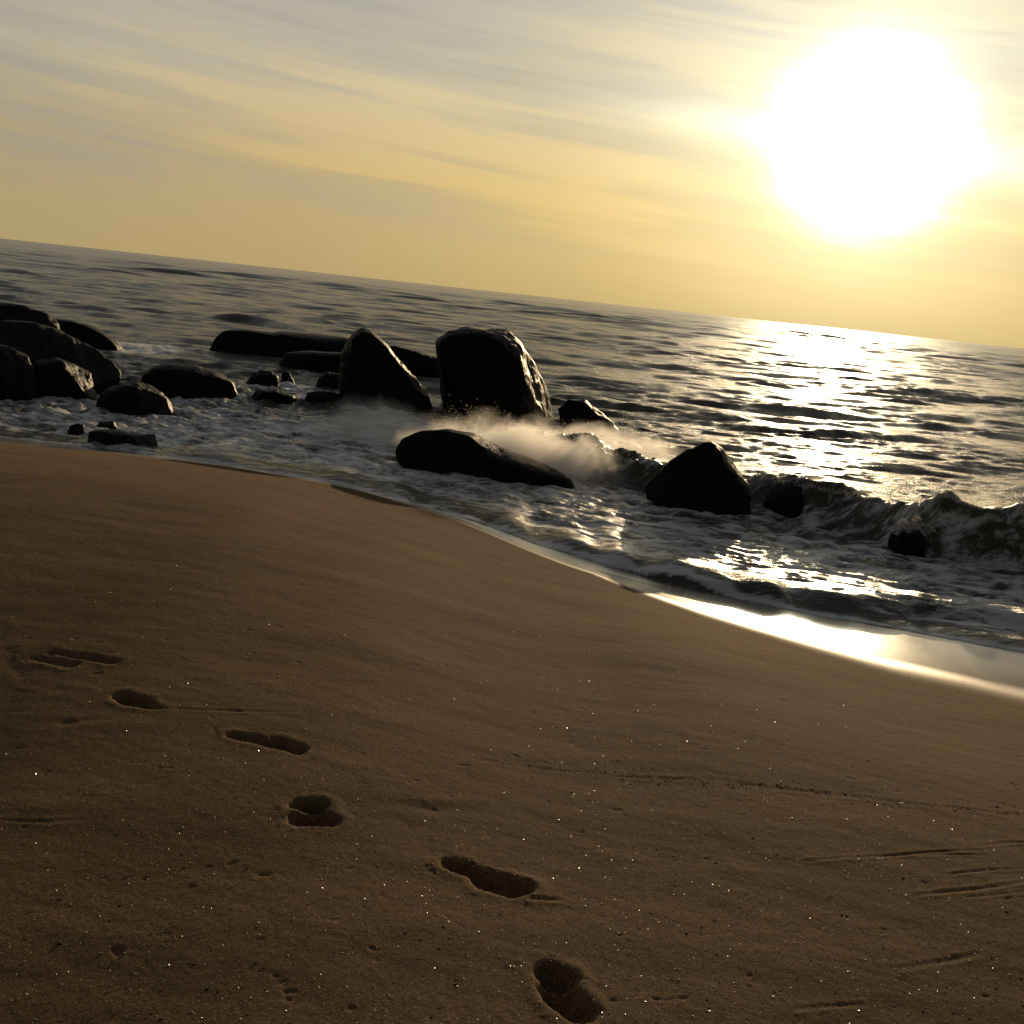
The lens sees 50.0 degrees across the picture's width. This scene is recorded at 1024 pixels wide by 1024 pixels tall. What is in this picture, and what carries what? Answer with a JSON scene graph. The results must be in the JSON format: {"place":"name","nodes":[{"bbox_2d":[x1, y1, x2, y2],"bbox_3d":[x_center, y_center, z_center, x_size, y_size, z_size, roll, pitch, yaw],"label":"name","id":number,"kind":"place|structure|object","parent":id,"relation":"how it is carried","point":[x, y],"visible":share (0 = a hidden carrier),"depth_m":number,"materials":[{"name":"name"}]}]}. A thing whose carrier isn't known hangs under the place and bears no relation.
{"place":"outdoors","nodes":[
{"label":"outdoors","id":0,"kind":"place"},
{"bbox_2d":[0,437,1023,1023],"bbox_3d":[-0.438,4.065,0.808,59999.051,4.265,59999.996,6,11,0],"label":"beach sand","id":1,"kind":"structure","parent":0,"point":[280,561],"depth_m":4.82,"materials":[{"name":"brown sand"}]},
{"bbox_2d":[0,344,37,400],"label":"boulder","id":2,"kind":"object","parent":1,"relation":"on","point":[18,380],"visible":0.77,"depth_m":19.52,"materials":[{"name":"black stone"}]},
{"bbox_2d":[0,302,59,329],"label":"boulder","id":3,"kind":"object","parent":1,"relation":"on","point":[10,311],"visible":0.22,"depth_m":21.90,"materials":[{"name":"black stone"}]},
{"bbox_2d":[0,320,120,394],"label":"boulder","id":4,"kind":"object","parent":1,"relation":"on","point":[33,341],"visible":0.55,"depth_m":21.39,"materials":[{"name":"black stone"}]},
{"bbox_2d":[31,357,97,400],"bbox_3d":[-8.561,-2.376,20.649,1.726,1.058,1.120,1,12,-23],"label":"boulder","id":5,"kind":"object","parent":1,"relation":"on","point":[57,377],"visible":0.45,"depth_m":20.23,"materials":[{"name":"grey stone"}]},
{"bbox_2d":[67,423,84,435],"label":"boulder","id":6,"kind":"object","parent":1,"relation":"on","point":[76,429],"visible":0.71,"depth_m":16.80,"materials":[{"name":"black stone"}]},
{"bbox_2d":[96,421,116,428],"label":"boulder","id":7,"kind":"object","parent":1,"relation":"on","point":[108,424],"visible":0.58,"depth_m":17.57,"materials":[{"name":"black stone"}]},
{"bbox_2d":[87,429,157,446],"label":"boulder","id":8,"kind":"object","parent":1,"relation":"on","point":[107,437],"visible":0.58,"depth_m":16.09,"materials":[{"name":"black stone"}]},
{"bbox_2d":[395,429,574,488],"bbox_3d":[-0.357,-0.715,17.029,2.980,1.002,1.236,6,11,0],"label":"boulder","id":9,"kind":"object","parent":1,"relation":"on","point":[442,451],"visible":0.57,"depth_m":16.67,"materials":[{"name":"black stone"}]},
{"bbox_2d":[0,238,1023,652],"bbox_3d":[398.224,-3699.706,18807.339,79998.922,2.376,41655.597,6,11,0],"label":"sea","id":10,"kind":"structure","parent":0,"point":[806,408],"depth_m":25.16,"materials":[{"name":"grey liquid"}]},
{"bbox_2d":[54,318,122,349],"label":"boulder","id":11,"kind":"object","parent":10,"relation":"on","point":[94,337],"visible":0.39,"depth_m":31.51,"materials":[{"name":"black stone"}]},
{"bbox_2d":[96,381,175,415],"bbox_3d":[-6.718,-1.899,19.790,1.506,0.890,1.006,1,12,-23],"label":"boulder","id":12,"kind":"object","parent":10,"relation":"on","point":[134,398],"visible":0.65,"depth_m":19.35,"materials":[{"name":"black stone"}]},
{"bbox_2d":[141,362,237,398],"bbox_3d":[-6.802,-2.623,23.201,2.114,0.996,1.314,6,11,0],"label":"boulder","id":13,"kind":"object","parent":10,"relation":"on","point":[176,379],"visible":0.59,"depth_m":22.68,"materials":[{"name":"black stone"}]},
{"bbox_2d":[246,370,279,386],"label":"boulder","id":14,"kind":"object","parent":10,"relation":"on","point":[265,378],"visible":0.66,"depth_m":26.35,"materials":[{"name":"black stone"}]},
{"bbox_2d":[252,389,294,403],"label":"boulder","id":15,"kind":"object","parent":10,"relation":"on","point":[279,396],"visible":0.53,"depth_m":23.30,"materials":[{"name":"black stone"}]},
{"bbox_2d":[209,329,348,357],"bbox_3d":[-7.457,-5.288,35.843,4.842,1.219,1.979,3,12,-14],"label":"boulder","id":16,"kind":"object","parent":10,"relation":"on","point":[280,344],"visible":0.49,"depth_m":34.99,"materials":[{"name":"black stone"}]},
{"bbox_2d":[279,372,294,383],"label":"boulder","id":17,"kind":"object","parent":10,"relation":"on","point":[286,377],"visible":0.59,"depth_m":27.52,"materials":[{"name":"black stone"}]},
{"bbox_2d":[278,351,340,371],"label":"boulder","id":18,"kind":"object","parent":10,"relation":"on","point":[318,361],"visible":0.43,"depth_m":31.52,"materials":[{"name":"black stone"}]},
{"bbox_2d":[305,390,343,402],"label":"boulder","id":19,"kind":"object","parent":10,"relation":"on","point":[323,396],"visible":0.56,"depth_m":23.61,"materials":[{"name":"black stone"}]},
{"bbox_2d":[315,372,338,387],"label":"boulder","id":20,"kind":"object","parent":10,"relation":"on","point":[329,379],"visible":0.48,"depth_m":27.30,"materials":[{"name":"black stone"}]},
{"bbox_2d":[338,328,431,412],"bbox_3d":[-2.677,-2.831,24.504,2.365,2.398,1.855,6,11,0],"label":"boulder","id":21,"kind":"object","parent":10,"relation":"on","point":[374,371],"visible":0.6,"depth_m":23.73,"materials":[{"name":"black stone"}]},
{"bbox_2d":[390,346,439,377],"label":"boulder","id":22,"kind":"object","parent":10,"relation":"on","point":[416,363],"visible":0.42,"depth_m":33.43,"materials":[{"name":"black stone"}]},
{"bbox_2d":[435,326,552,424],"bbox_3d":[-0.353,-2.904,25.353,2.966,2.617,2.363,6,11,0],"label":"boulder","id":23,"kind":"object","parent":10,"relation":"on","point":[492,365],"visible":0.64,"depth_m":24.40,"materials":[{"name":"black stone"}]},
{"bbox_2d":[429,392,652,466],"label":"spray drops","id":24,"kind":"object","parent":10,"relation":"on","point":[539,433],"visible":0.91,"depth_m":18.04,"materials":[{"name":"white liquid"}]},
{"bbox_2d":[558,399,620,437],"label":"boulder","id":25,"kind":"object","parent":10,"relation":"on","point":[579,412],"visible":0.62,"depth_m":23.64,"materials":[{"name":"black stone"}]},
{"bbox_2d":[645,441,750,515],"bbox_3d":[2.787,-0.359,16.200,1.638,1.412,1.179,6,11,0],"label":"boulder","id":26,"kind":"object","parent":10,"relation":"on","point":[704,476],"visible":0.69,"depth_m":15.79,"materials":[{"name":"black stone"}]},
{"bbox_2d":[764,482,803,517],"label":"boulder","id":27,"kind":"object","parent":10,"relation":"on","point":[785,499],"visible":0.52,"depth_m":16.10,"materials":[{"name":"black stone"}]},
{"bbox_2d":[739,469,1023,507],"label":"spray drops","id":28,"kind":"object","parent":10,"relation":"on","point":[895,491],"visible":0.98,"depth_m":14.99,"materials":[{"name":"white liquid"}]},
{"bbox_2d":[888,528,925,557],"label":"boulder","id":29,"kind":"object","parent":10,"relation":"on","point":[911,543],"visible":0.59,"depth_m":14.42,"materials":[{"name":"black stone"}]},
{"bbox_2d":[893,516,938,541],"bbox_3d":[5.278,0.206,14.345,0.564,0.332,0.200,6,11,0],"label":"water plume","id":30,"kind":"object","parent":10,"relation":"on","point":[908,529],"visible":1,"depth_m":14.33,"materials":[{"name":"white liquid"}]},
{"bbox_2d":[0,543,1023,1023],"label":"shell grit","id":31,"kind":"object","parent":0,"point":[552,853],"visible":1,"depth_m":3.99,"materials":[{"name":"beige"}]},
{"bbox_2d":[0,0,1023,347],"label":"sky","id":32,"kind":"structure","parent":0,"point":[858,165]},
{"bbox_2d":[4,514,1023,1023],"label":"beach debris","id":33,"kind":"object","parent":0,"point":[542,874],"visible":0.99,"depth_m":4.37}
]}

